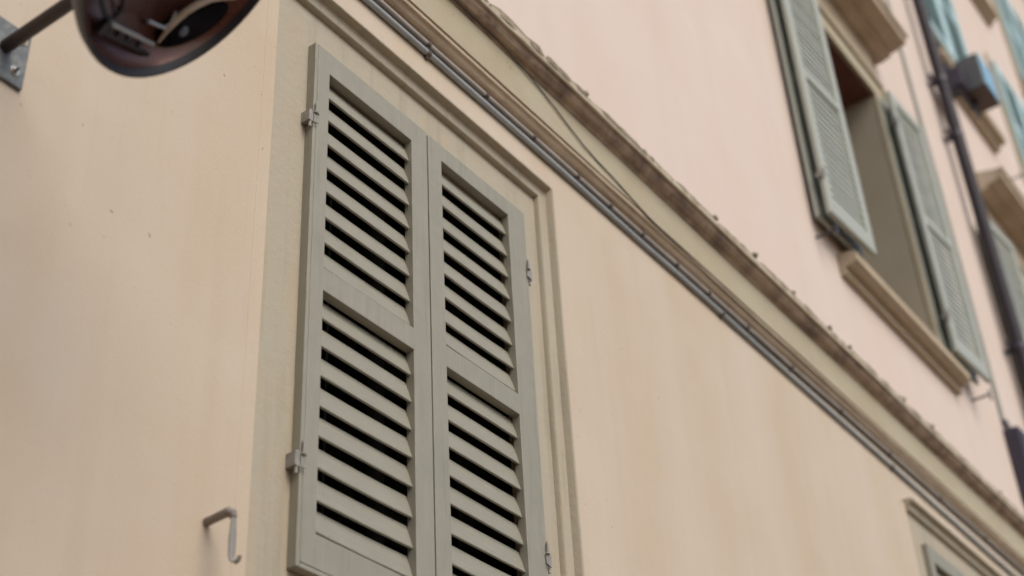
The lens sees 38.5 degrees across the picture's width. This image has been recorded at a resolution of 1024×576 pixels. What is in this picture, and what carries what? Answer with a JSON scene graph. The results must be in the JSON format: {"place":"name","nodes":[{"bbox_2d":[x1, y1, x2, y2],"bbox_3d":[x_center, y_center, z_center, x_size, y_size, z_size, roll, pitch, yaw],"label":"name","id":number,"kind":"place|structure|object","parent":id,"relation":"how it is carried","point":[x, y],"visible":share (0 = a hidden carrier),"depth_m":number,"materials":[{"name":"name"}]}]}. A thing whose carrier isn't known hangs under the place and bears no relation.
{"place":"outdoors","nodes":[
{"label":"outdoors","id":0,"kind":"place"},
{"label":"street","id":1,"kind":"structure","parent":0,"visible":0},
{"bbox_2d":[0,0,1023,575],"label":"house","id":2,"kind":"structure","parent":1,"relation":"on","point":[150,232],"depth_m":5.29,"materials":[{"name":"beige paint"}]},
{"bbox_2d":[0,0,259,91],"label":"mirror","id":3,"kind":"object","parent":2,"relation":"attached to","point":[139,38],"visible":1,"depth_m":3.13,"materials":[{"name":"mirror"}]},
{"bbox_2d":[203,506,241,563],"bbox_3d":[-0.652,0.563,3.288,0.123,0.142,0.029,-24,-40,27],"label":"shutter stay","id":4,"kind":"object","parent":2,"relation":"attached to","point":[225,513],"visible":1,"depth_m":3.30,"materials":[{"name":"paint"}]},
{"bbox_2d":[285,42,434,575],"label":"shutter","id":5,"kind":"object","parent":2,"relation":"attached to","point":[332,548],"visible":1,"depth_m":4.09,"materials":[{"name":"green paint"}]},
{"bbox_2d":[231,0,584,575],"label":"window","id":6,"kind":"structure","parent":2,"relation":"in","point":[263,479],"depth_m":4.53,"materials":[{"name":"stone"}]},
{"bbox_2d":[427,135,551,575],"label":"shutter","id":7,"kind":"object","parent":2,"relation":"attached to","point":[513,394],"visible":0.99,"depth_m":4.56,"materials":[{"name":"green paint"}]},
{"bbox_2d":[454,0,913,463],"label":"cable","id":8,"kind":"object","parent":2,"relation":"attached to","point":[501,44],"visible":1,"depth_m":6.02,"materials":[{"name":"rubber"}]},
{"bbox_2d":[362,0,1016,575],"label":"conduit","id":9,"kind":"object","parent":2,"relation":"attached to","point":[422,48],"visible":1,"depth_m":6.08,"materials":[{"name":"grey plastic"}]},
{"bbox_2d":[372,0,1023,575],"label":"cable","id":10,"kind":"object","parent":2,"relation":"attached to","point":[774,356],"visible":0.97,"depth_m":6.99,"materials":[{"name":"rubber"}]},
{"bbox_2d":[374,0,1023,573],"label":"conduit","id":11,"kind":"object","parent":2,"relation":"attached to","point":[486,96],"visible":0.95,"depth_m":6.13,"materials":[{"name":"metal"}]},
{"bbox_2d":[770,0,876,258],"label":"shutter","id":12,"kind":"object","parent":2,"relation":"attached to","point":[816,104],"visible":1,"depth_m":8.87,"materials":[{"name":"green paint"}]},
{"bbox_2d":[815,223,838,238],"bbox_3d":[1.762,-0.301,8.230,0.145,0.080,0.020,-24,-40,27],"label":"shutter stay","id":13,"kind":"object","parent":2,"relation":"attached to","point":[829,232],"visible":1,"depth_m":8.21,"materials":[{"name":"paint"}]},
{"bbox_2d":[807,0,970,395],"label":"window","id":14,"kind":"structure","parent":2,"relation":"in","point":[865,33],"depth_m":10.39,"materials":[{"name":"stone"}]},
{"bbox_2d":[878,90,990,385],"bbox_3d":[2.970,-0.400,10.384,0.116,2.280,0.570,-26,-41,29],"label":"shutter","id":15,"kind":"object","parent":2,"relation":"attached to","point":[938,241],"visible":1,"depth_m":10.27,"materials":[{"name":"green paint"}]},
{"bbox_2d":[921,543,964,575],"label":"shutter","id":16,"kind":"object","parent":2,"relation":"attached to","point":[934,560],"visible":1,"depth_m":7.73,"materials":[{"name":"green paint"}]},
{"bbox_2d":[885,0,1004,426],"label":"cable","id":17,"kind":"object","parent":2,"relation":"attached to","point":[992,382],"visible":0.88,"depth_m":11.32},
{"bbox_2d":[924,0,968,62],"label":"shutter pair","id":18,"kind":"object","parent":2,"relation":"attached to","point":[948,35],"visible":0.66,"depth_m":14.62,"materials":[{"name":"teal paint"}]},
{"bbox_2d":[900,498,1001,575],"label":"window","id":19,"kind":"structure","parent":2,"relation":"in","point":[922,527],"depth_m":7.94,"materials":[{"name":"stone"}]},
{"bbox_2d":[912,0,1023,386],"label":"downpipe","id":20,"kind":"object","parent":2,"relation":"attached to","point":[956,136],"visible":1,"depth_m":12.20,"materials":[{"name":"metal"}]},
{"bbox_2d":[943,53,1000,118],"bbox_3d":[4.073,-1.788,13.114,0.372,0.541,0.560,-24,-40,27],"label":"floodlight","id":21,"kind":"object","parent":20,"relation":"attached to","point":[971,82],"visible":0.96,"depth_m":13.02,"materials":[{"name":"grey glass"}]},
{"bbox_2d":[938,46,1005,153],"bbox_3d":[4.365,-1.786,14.023,0.151,0.192,1.620,-24,-40,27],"label":"window","id":22,"kind":"structure","parent":2,"relation":"in","point":[988,129],"depth_m":14.24,"materials":[{"name":"stone"}]},
{"bbox_2d":[971,389,991,401],"bbox_3d":[3.143,0.740,9.836,0.145,0.080,0.020,-24,-40,27],"label":"shutter stay","id":23,"kind":"object","parent":2,"relation":"attached to","point":[980,397],"visible":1,"depth_m":9.82,"materials":[{"name":"paint"}]},
{"bbox_2d":[972,0,997,26],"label":"window","id":24,"kind":"structure","parent":2,"relation":"in","point":[985,8],"depth_m":17.61,"materials":[{"name":"stone"}]},
{"bbox_2d":[975,220,1023,389],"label":"shutter","id":25,"kind":"object","parent":2,"relation":"attached to","point":[1005,247],"visible":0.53,"depth_m":12.16,"materials":[{"name":"green paint"}]},
{"bbox_2d":[975,166,1023,311],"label":"window","id":26,"kind":"structure","parent":2,"relation":"in","point":[1003,201],"depth_m":12.96,"materials":[{"name":"stone"}]},
{"bbox_2d":[983,52,1023,178],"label":"window","id":27,"kind":"structure","parent":2,"relation":"in","point":[988,61],"depth_m":15.98,"materials":[{"name":"stone"}]},
{"bbox_2d":[991,61,1023,164],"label":"shutter pair","id":28,"kind":"object","parent":2,"relation":"attached to","point":[1013,105],"visible":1,"depth_m":16.41,"materials":[{"name":"teal paint"}]},
{"bbox_2d":[991,0,1023,94],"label":"window","id":29,"kind":"structure","parent":2,"relation":"in","point":[1021,83],"depth_m":18.51,"materials":[{"name":"stone"}]},
{"bbox_2d":[995,0,1023,80],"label":"shutter pair","id":30,"kind":"object","parent":2,"relation":"attached to","point":[1013,25],"visible":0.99,"depth_m":19.10,"materials":[{"name":"teal paint"}]},
{"bbox_2d":[1001,419,1023,502],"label":"junction box","id":31,"kind":"object","parent":2,"relation":"attached to","point":[1014,438],"visible":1,"depth_m":10.17,"materials":[{"name":"paint"}]}
]}

